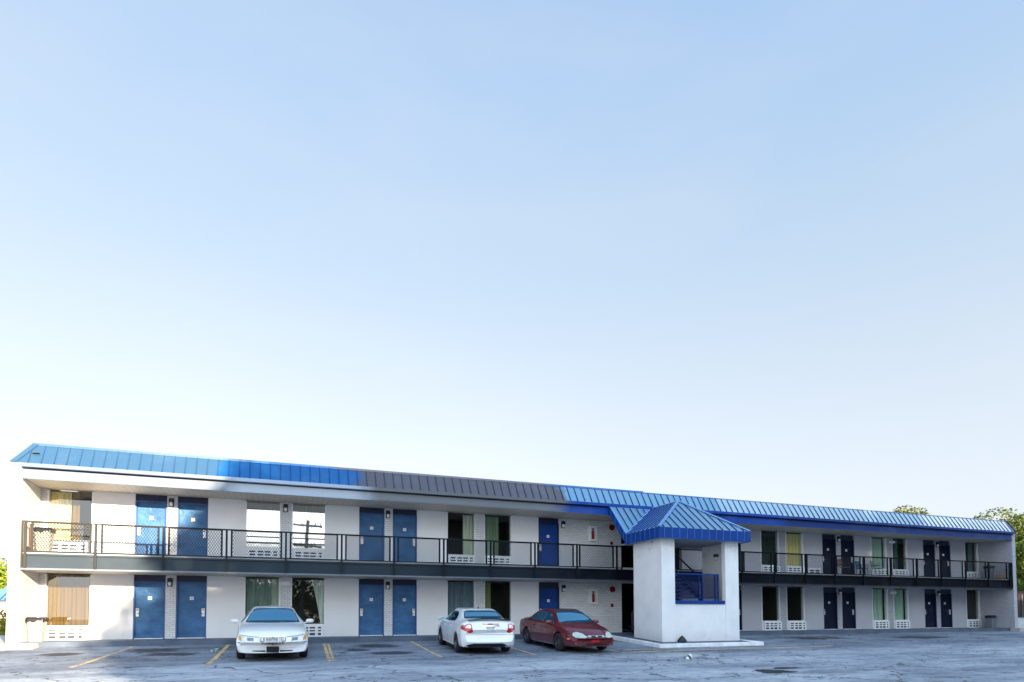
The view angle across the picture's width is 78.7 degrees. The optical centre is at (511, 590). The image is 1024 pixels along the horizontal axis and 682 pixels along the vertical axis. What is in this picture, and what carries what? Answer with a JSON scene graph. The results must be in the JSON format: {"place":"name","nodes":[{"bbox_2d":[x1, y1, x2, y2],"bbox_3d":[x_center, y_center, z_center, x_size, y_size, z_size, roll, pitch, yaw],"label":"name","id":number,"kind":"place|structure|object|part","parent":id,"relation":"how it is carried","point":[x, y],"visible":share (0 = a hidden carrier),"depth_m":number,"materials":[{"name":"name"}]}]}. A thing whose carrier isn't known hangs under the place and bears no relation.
{"place":"outdoors","nodes":[
{"label":"outdoors","id":0,"kind":"place"},
{"bbox_2d":[0,634,5,643],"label":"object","id":1,"kind":"structure","parent":0,"point":[2,639],"depth_m":23.79,"materials":[{"name":"concrete"}]},
{"bbox_2d":[0,586,6,617],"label":"building","id":2,"kind":"structure","parent":0,"point":[3,598],"depth_m":47.51,"materials":[{"name":"paint"}]},
{"bbox_2d":[0,643,38,649],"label":"pavement","id":3,"kind":"structure","parent":0,"point":[21,646],"depth_m":19.53,"materials":[{"name":"concrete"}]},
{"bbox_2d":[27,524,30,549],"bbox_3d":[-15.790,-1.752,20.520,0.340,0.894,0.360,2,-3,-41],"label":"hand truck","id":4,"kind":"object","parent":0,"point":[28,548],"visible":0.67,"depth_m":20.40,"materials":[{"name":"orange metal"}]},
{"bbox_2d":[0,631,1023,681],"bbox_3d":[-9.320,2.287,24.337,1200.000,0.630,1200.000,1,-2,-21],"label":"parking lot","id":5,"kind":"structure","parent":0,"point":[934,657],"depth_m":17.81,"materials":[{"name":"grey asphalt"}]},
{"bbox_2d":[0,618,5,634],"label":"hedge","id":6,"kind":"object","parent":5,"relation":"on","point":[2,626],"visible":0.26,"depth_m":29.65,"materials":[{"name":"green plant"}]},
{"bbox_2d":[0,607,6,632],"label":"shrub","id":7,"kind":"object","parent":5,"relation":"on","point":[3,615],"visible":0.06,"depth_m":35.49,"materials":[{"name":"green plant"}]},
{"bbox_2d":[0,558,7,589],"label":"tree","id":8,"kind":"object","parent":5,"relation":"on","point":[3,577],"visible":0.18,"depth_m":56.07,"materials":[{"name":"green plant"}]},
{"bbox_2d":[71,647,132,666],"bbox_3d":[-11.876,1.890,18.287,0.110,0.277,5.315,1,-2,-17],"label":"parking line","id":9,"kind":"object","parent":5,"relation":"on","point":[101,657],"visible":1,"depth_m":17.94,"materials":[{"name":"yellow paint"}]},
{"bbox_2d":[204,645,229,665],"bbox_3d":[-8.988,1.924,19.175,0.120,0.302,5.902,1,-2,-19],"label":"parking line","id":10,"kind":"object","parent":5,"relation":"on","point":[217,655],"visible":1,"depth_m":18.62,"materials":[{"name":"yellow paint"}]},
{"bbox_2d":[231,606,313,658],"bbox_3d":[-7.592,1.214,19.846,2.370,1.475,5.302,1,1,-21],"label":"parked car","id":11,"kind":"object","parent":5,"relation":"on","point":[271,629],"visible":1,"depth_m":17.83,"materials":[{"name":"white paint"}]},
{"bbox_2d":[323,643,330,660],"bbox_3d":[-6.058,1.962,20.401,0.100,0.284,5.505,1,-2,-18],"label":"parking line","id":12,"kind":"object","parent":5,"relation":"on","point":[326,652],"visible":1,"depth_m":20.12,"materials":[{"name":"yellow paint"}]},
{"bbox_2d":[327,644,334,660],"bbox_3d":[-5.936,1.964,20.447,0.080,0.275,5.306,1,-2,-18],"label":"parking line","id":13,"kind":"object","parent":5,"relation":"on","point":[331,653],"visible":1,"depth_m":20.15,"materials":[{"name":"yellow paint"}]},
{"bbox_2d":[410,641,442,656],"bbox_3d":[-3.054,1.998,21.842,0.100,0.277,5.252,1,-2,-19],"label":"parking line","id":14,"kind":"object","parent":5,"relation":"on","point":[426,649],"visible":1,"depth_m":21.53,"materials":[{"name":"yellow paint"}]},
{"bbox_2d":[438,606,514,651],"bbox_3d":[-1.398,1.225,22.293,2.210,1.602,4.826,1,1,-17],"label":"parked car","id":15,"kind":"object","parent":5,"relation":"on","point":[459,629],"visible":1,"depth_m":20.30,"materials":[{"name":"white paint"}]},
{"bbox_3d":[-2.236,0.853,22.504,0.228,0.353,0.950,1,1,-17],"label":"side window","id":16,"kind":"part","parent":15,"relation":"part of","materials":[{"name":"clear glass"}]},
{"bbox_3d":[-1.952,0.858,21.598,0.226,0.337,0.830,1,1,-17],"label":"side window","id":17,"kind":"part","parent":15,"relation":"part of","materials":[{"name":"black glass"}]},
{"bbox_3d":[-0.990,0.787,21.013,1.335,0.246,0.751,1,1,-17],"label":"rear window","id":18,"kind":"part","parent":15,"relation":"part of","materials":[{"name":"blue glass"}]},
{"bbox_2d":[6,443,1017,643],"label":"motel building","id":19,"kind":"structure","parent":5,"relation":"on","point":[150,545],"depth_m":25.62,"materials":[{"name":"white paint"}]},
{"bbox_2d":[34,527,55,550],"bbox_3d":[-15.701,-1.707,20.991,0.502,0.840,0.502,1,-2,-21],"label":"trash bin","id":20,"kind":"object","parent":19,"relation":"on","point":[43,539],"visible":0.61,"depth_m":20.82,"materials":[{"name":"beige plastic"}]},
{"bbox_2d":[44,574,91,626],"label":"window","id":21,"kind":"structure","parent":19,"relation":"in","point":[67,600],"depth_m":22.20,"materials":[{"name":"clear glass"}]},
{"bbox_2d":[46,489,93,541],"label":"window","id":22,"kind":"structure","parent":19,"relation":"in","point":[66,506],"depth_m":22.33,"materials":[{"name":"clear glass"}]},
{"bbox_2d":[133,575,165,638],"bbox_3d":[-13.320,0.558,22.981,1.030,2.400,0.190,1,-2,-21],"label":"door","id":23,"kind":"structure","parent":19,"relation":"in","point":[149,590],"depth_m":22.97,"materials":[{"name":"blue paint"}]},
{"bbox_2d":[134,494,166,553],"bbox_3d":[-13.329,-2.410,23.100,1.030,2.400,0.190,1,-2,-21],"label":"door","id":24,"kind":"structure","parent":19,"relation":"in","point":[150,510],"depth_m":23.09,"materials":[{"name":"blue paint"}]},
{"bbox_2d":[175,575,206,638],"bbox_3d":[-12.035,0.574,23.471,1.030,2.400,0.190,1,-2,-21],"label":"door","id":25,"kind":"structure","parent":19,"relation":"in","point":[191,591],"depth_m":23.46,"materials":[{"name":"blue paint"}]},
{"bbox_2d":[177,496,207,554],"bbox_3d":[-12.044,-2.394,23.591,1.030,2.400,0.190,1,-2,-21],"label":"door","id":26,"kind":"structure","parent":19,"relation":"in","point":[192,511],"depth_m":23.59,"materials":[{"name":"blue paint"}]},
{"bbox_2d":[244,577,279,616],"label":"window","id":27,"kind":"structure","parent":19,"relation":"in","point":[257,591],"depth_m":24.49,"materials":[{"name":"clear glass"}]},
{"bbox_2d":[245,501,280,547],"bbox_3d":[-9.746,-2.590,24.483,1.295,1.790,0.200,1,-2,-21],"label":"window","id":28,"kind":"structure","parent":19,"relation":"in","point":[264,516],"depth_m":24.47,"materials":[{"name":"clear glass"}]},
{"bbox_2d":[291,578,325,624],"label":"window","id":29,"kind":"structure","parent":19,"relation":"in","point":[307,595],"depth_m":26.84,"materials":[{"name":"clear glass"}]},
{"bbox_2d":[291,503,325,549],"bbox_3d":[-8.158,-2.570,25.089,1.315,1.790,0.200,1,-2,-21],"label":"window","id":30,"kind":"structure","parent":19,"relation":"in","point":[305,518],"depth_m":25.08,"materials":[{"name":"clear glass"}]},
{"bbox_2d":[358,579,383,635],"bbox_3d":[-5.823,0.651,25.843,1.030,2.400,0.190,1,-2,-21],"label":"door","id":31,"kind":"structure","parent":19,"relation":"in","point":[371,591],"depth_m":25.85,"materials":[{"name":"blue paint"}]},
{"bbox_2d":[359,507,384,560],"bbox_3d":[-5.832,-2.317,25.962,1.030,2.400,0.190,1,-2,-21],"label":"door","id":32,"kind":"structure","parent":19,"relation":"in","point":[371,520],"depth_m":25.97,"materials":[{"name":"blue paint"}]},
{"bbox_2d":[392,579,416,635],"bbox_3d":[-4.539,0.666,26.333,1.030,2.400,0.190,1,-2,-21],"label":"door","id":33,"kind":"structure","parent":19,"relation":"in","point":[404,600],"depth_m":26.34,"materials":[{"name":"blue paint"}]},
{"bbox_2d":[393,509,416,560],"bbox_3d":[-4.547,-2.301,26.453,1.030,2.400,0.190,1,-2,-21],"label":"door","id":34,"kind":"structure","parent":19,"relation":"in","point":[404,521],"depth_m":26.47,"materials":[{"name":"blue paint"}]},
{"bbox_2d":[447,581,474,615],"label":"window","id":35,"kind":"structure","parent":19,"relation":"in","point":[460,594],"depth_m":27.37,"materials":[{"name":"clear glass"}]},
{"bbox_2d":[447,512,474,555],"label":"window","id":36,"kind":"structure","parent":19,"relation":"in","point":[454,521],"depth_m":27.88,"materials":[{"name":"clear glass"}]},
{"bbox_2d":[462,515,511,556],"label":"window","id":37,"kind":"structure","parent":19,"relation":"in","point":[498,528],"depth_m":28.12,"materials":[{"name":"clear glass"}]},
{"bbox_2d":[484,582,511,621],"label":"window","id":38,"kind":"structure","parent":19,"relation":"in","point":[497,595],"depth_m":29.23,"materials":[{"name":"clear glass"}]},
{"bbox_2d":[538,517,558,565],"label":"door","id":39,"kind":"structure","parent":19,"relation":"in","point":[548,528],"depth_m":28.84,"materials":[{"name":"blue paint"}]},
{"bbox_2d":[539,582,558,610],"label":"door","id":40,"kind":"structure","parent":19,"relation":"in","point":[548,591],"depth_m":28.73,"materials":[{"name":"blue paint"}]},
{"bbox_2d":[738,544,740,570],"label":"door","id":41,"kind":"structure","parent":19,"relation":"in","point":[739,545],"depth_m":32.69,"materials":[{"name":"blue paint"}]},
{"bbox_2d":[739,586,741,630],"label":"door","id":42,"kind":"structure","parent":19,"relation":"in","point":[740,591],"depth_m":32.57,"materials":[{"name":"blue paint"}]},
{"bbox_2d":[760,531,778,565],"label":"window","id":43,"kind":"structure","parent":19,"relation":"in","point":[769,540],"depth_m":33.61,"materials":[{"name":"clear glass"}]},
{"bbox_2d":[761,587,779,620],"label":"window","id":44,"kind":"structure","parent":19,"relation":"in","point":[770,609],"depth_m":34.10,"materials":[{"name":"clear glass"}]},
{"bbox_2d":[775,532,803,566],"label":"window","id":45,"kind":"structure","parent":19,"relation":"in","point":[792,545],"depth_m":34.24,"materials":[{"name":"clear glass"}]},
{"bbox_2d":[776,587,804,620],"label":"window","id":46,"kind":"structure","parent":19,"relation":"in","point":[795,595],"depth_m":34.62,"materials":[{"name":"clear glass"}]},
{"bbox_2d":[822,534,835,573],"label":"door","id":47,"kind":"structure","parent":19,"relation":"in","point":[828,540],"depth_m":34.96,"materials":[{"name":"blue paint"}]},
{"bbox_2d":[823,587,837,629],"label":"door","id":48,"kind":"structure","parent":19,"relation":"in","point":[829,593],"depth_m":34.85,"materials":[{"name":"blue paint"}]},
{"bbox_2d":[837,559,849,573],"bbox_3d":[18.119,-1.298,34.185,0.507,0.884,0.440,0,-2,-6],"label":"chair","id":49,"kind":"object","parent":19,"relation":"on","point":[842,565],"visible":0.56,"depth_m":34.13,"materials":[{"name":"plastic"}]},
{"bbox_2d":[841,535,854,573],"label":"door","id":50,"kind":"structure","parent":19,"relation":"in","point":[847,542],"depth_m":35.47,"materials":[{"name":"blue paint"}]},
{"bbox_2d":[842,588,855,628],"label":"door","id":51,"kind":"structure","parent":19,"relation":"in","point":[848,594],"depth_m":35.34,"materials":[{"name":"blue paint"}]},
{"bbox_2d":[855,561,867,573],"bbox_3d":[19.573,-1.270,34.993,0.440,0.884,0.507,1,-2,-21],"label":"chair","id":52,"kind":"object","parent":19,"relation":"on","point":[858,567],"visible":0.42,"depth_m":35.13,"materials":[{"name":"blue fabric"}]},
{"bbox_2d":[870,561,882,574],"bbox_3d":[20.607,-1.260,35.332,0.440,0.884,0.507,1,-3,-36],"label":"chair","id":53,"kind":"object","parent":19,"relation":"on","point":[875,568],"visible":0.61,"depth_m":35.34,"materials":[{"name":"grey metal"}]},
{"bbox_2d":[871,538,886,568],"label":"window","id":54,"kind":"structure","parent":19,"relation":"in","point":[878,549],"depth_m":36.50,"materials":[{"name":"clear glass"}]},
{"bbox_2d":[872,589,887,620],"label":"window","id":55,"kind":"structure","parent":19,"relation":"in","point":[879,596],"depth_m":36.37,"materials":[{"name":"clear glass"}]},
{"bbox_2d":[882,539,907,569],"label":"window","id":56,"kind":"structure","parent":19,"relation":"in","point":[899,547],"depth_m":37.21,"materials":[{"name":"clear glass"}]},
{"bbox_2d":[884,589,908,619],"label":"window","id":57,"kind":"structure","parent":19,"relation":"in","point":[900,601],"depth_m":36.99,"materials":[{"name":"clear glass"}]},
{"bbox_2d":[923,540,934,575],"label":"door","id":58,"kind":"structure","parent":19,"relation":"in","point":[928,546],"depth_m":37.84,"materials":[{"name":"blue paint"}]},
{"bbox_2d":[924,589,936,627],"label":"door","id":59,"kind":"structure","parent":19,"relation":"in","point":[930,595],"depth_m":37.72,"materials":[{"name":"blue paint"}]},
{"bbox_2d":[939,541,950,576],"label":"door","id":60,"kind":"structure","parent":19,"relation":"in","point":[944,547],"depth_m":38.34,"materials":[{"name":"blue paint"}]},
{"bbox_2d":[940,589,952,627],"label":"door","id":61,"kind":"structure","parent":19,"relation":"in","point":[945,595],"depth_m":38.20,"materials":[{"name":"blue paint"}]},
{"bbox_2d":[964,543,978,571],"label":"window","id":62,"kind":"structure","parent":19,"relation":"in","point":[971,550],"depth_m":39.41,"materials":[{"name":"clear glass"}]},
{"bbox_2d":[966,590,979,619],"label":"window","id":63,"kind":"structure","parent":19,"relation":"in","point":[972,599],"depth_m":39.45,"materials":[{"name":"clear glass"}]},
{"bbox_2d":[983,566,994,577],"bbox_3d":[29.377,-1.139,38.469,0.422,0.840,0.422,1,-2,-21],"label":"trash bin","id":64,"kind":"object","parent":19,"relation":"on","point":[992,572],"visible":0.46,"depth_m":38.36,"materials":[{"name":"grey plastic"}]},
{"bbox_2d":[520,608,613,650],"bbox_3d":[1.925,1.364,23.288,2.150,1.415,5.020,1,1,-22],"label":"parked car","id":65,"kind":"object","parent":5,"relation":"on","point":[561,629],"visible":1,"depth_m":22.13,"materials":[{"name":"red paint"}]},
{"bbox_3d":[1.028,0.913,23.608,0.250,0.357,1.100,1,1,-22],"label":"side window","id":66,"kind":"part","parent":65,"relation":"part of","materials":[{"name":"blue glass"}]},
{"bbox_3d":[1.409,0.940,22.662,0.246,0.373,0.820,1,1,-22],"label":"side window","id":67,"kind":"part","parent":65,"relation":"part of","materials":[{"name":"blue glass"}]},
{"bbox_2d":[608,500,763,647],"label":"stair tower","id":68,"kind":"structure","parent":5,"relation":"on","point":[654,537],"depth_m":25.44,"materials":[{"name":"paint"}]},
{"bbox_2d":[622,647,759,652],"bbox_3d":[6.692,2.144,22.777,6.410,0.022,0.200,1,-3,-24],"label":"parking line","id":69,"kind":"object","parent":5,"relation":"on","point":[685,650],"visible":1,"depth_m":22.47,"materials":[{"name":"yellow paint"}]},
{"bbox_2d":[755,669,797,672],"bbox_3d":[6.723,2.063,16.095,1.147,0.020,0.938,1,-2,-21],"label":"pothole","id":70,"kind":"object","parent":5,"relation":"on","point":[771,671],"visible":1,"depth_m":16.02,"materials":[{"name":"asphalt"}]},
{"bbox_2d":[775,667,798,668],"bbox_3d":[7.419,2.083,16.936,1.043,0.010,0.447,1,-2,-21],"label":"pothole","id":71,"kind":"object","parent":5,"relation":"on","point":[785,667],"visible":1,"depth_m":17.03,"materials":[{"name":"asphalt"}]},
{"bbox_2d":[761,646,819,648],"bbox_3d":[11.205,2.200,24.553,3.908,0.018,0.200,1,-3,-25],"label":"parking line","id":72,"kind":"object","parent":5,"relation":"on","point":[791,647],"visible":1,"depth_m":24.29,"materials":[{"name":"yellow paint"}]},
{"bbox_2d":[1010,628,1023,631],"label":"kerb","id":73,"kind":"structure","parent":5,"relation":"on","point":[1017,629],"depth_m":37.03,"materials":[{"name":"concrete"}]},
{"bbox_2d":[0,0,1023,579],"label":"sky","id":74,"kind":"structure","parent":0,"point":[772,251],"materials":[{"name":"blue"}]},
{"bbox_2d":[19,627,1009,647],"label":"walkway","id":75,"kind":"structure","parent":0,"point":[141,642],"depth_m":23.91,"materials":[{"name":"grey concrete"}]},
{"bbox_2d":[25,617,48,641],"bbox_3d":[-15.732,1.264,20.696,0.502,0.820,0.502,1,-2,-21],"label":"trash bin","id":76,"kind":"object","parent":75,"relation":"on","point":[36,629],"visible":1,"depth_m":20.53,"materials":[{"name":"beige plastic"}]},
{"bbox_2d":[985,615,996,627],"bbox_3d":[29.386,1.869,38.348,0.422,0.760,0.422,1,-2,-21],"label":"trash bin","id":77,"kind":"object","parent":75,"relation":"on","point":[990,621],"visible":1,"depth_m":38.23,"materials":[{"name":"grey plastic"}]},
{"bbox_2d":[677,636,686,641],"bbox_3d":[6.720,1.898,24.636,0.438,0.299,0.236,1,-2,-21],"label":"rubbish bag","id":78,"kind":"object","parent":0,"point":[681,639],"visible":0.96,"depth_m":24.57,"materials":[{"name":"black plastic"}]},
{"bbox_2d":[685,654,692,659],"bbox_3d":[5.441,2.048,19.244,0.200,0.152,0.152,-35,27,-24],"label":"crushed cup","id":79,"kind":"object","parent":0,"point":[689,656],"visible":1,"depth_m":19.20,"materials":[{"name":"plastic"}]},
{"bbox_2d":[1018,618,1023,627],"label":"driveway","id":80,"kind":"structure","parent":0,"point":[1020,622],"depth_m":50.81,"materials":[{"name":"concrete"}]},
{"bbox_2d":[1017,591,1023,617],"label":"wooden fence","id":81,"kind":"object","parent":80,"relation":"on","point":[1020,601],"visible":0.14,"depth_m":60.75,"materials":[{"name":"brown wood"}]},
{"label":"grass bank","id":82,"kind":"structure","parent":0,"visible":0},
{"bbox_2d":[889,505,929,514],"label":"tree","id":83,"kind":"object","parent":82,"relation":"on","point":[906,510],"visible":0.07,"depth_m":87.33,"materials":[{"name":"green plant"}]},
{"bbox_2d":[974,507,1023,539],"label":"tree","id":84,"kind":"object","parent":82,"relation":"on","point":[999,515],"visible":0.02,"depth_m":95.17,"materials":[{"name":"green plant"}]},
{"bbox_2d":[1008,512,1023,589],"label":"tree","id":85,"kind":"object","parent":82,"relation":"on","point":[1018,534],"visible":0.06,"depth_m":79.73,"materials":[{"name":"green plant"}]},
{"bbox_2d":[1015,539,1023,585],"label":"tree","id":86,"kind":"object","parent":82,"relation":"on","point":[1019,550],"visible":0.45,"depth_m":69.59,"materials":[{"name":"green plant"}]},
{"bbox_2d":[1016,578,1023,590],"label":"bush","id":87,"kind":"object","parent":82,"relation":"on","point":[1019,586],"visible":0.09,"depth_m":64.21,"materials":[{"name":"green plant"}]}
]}

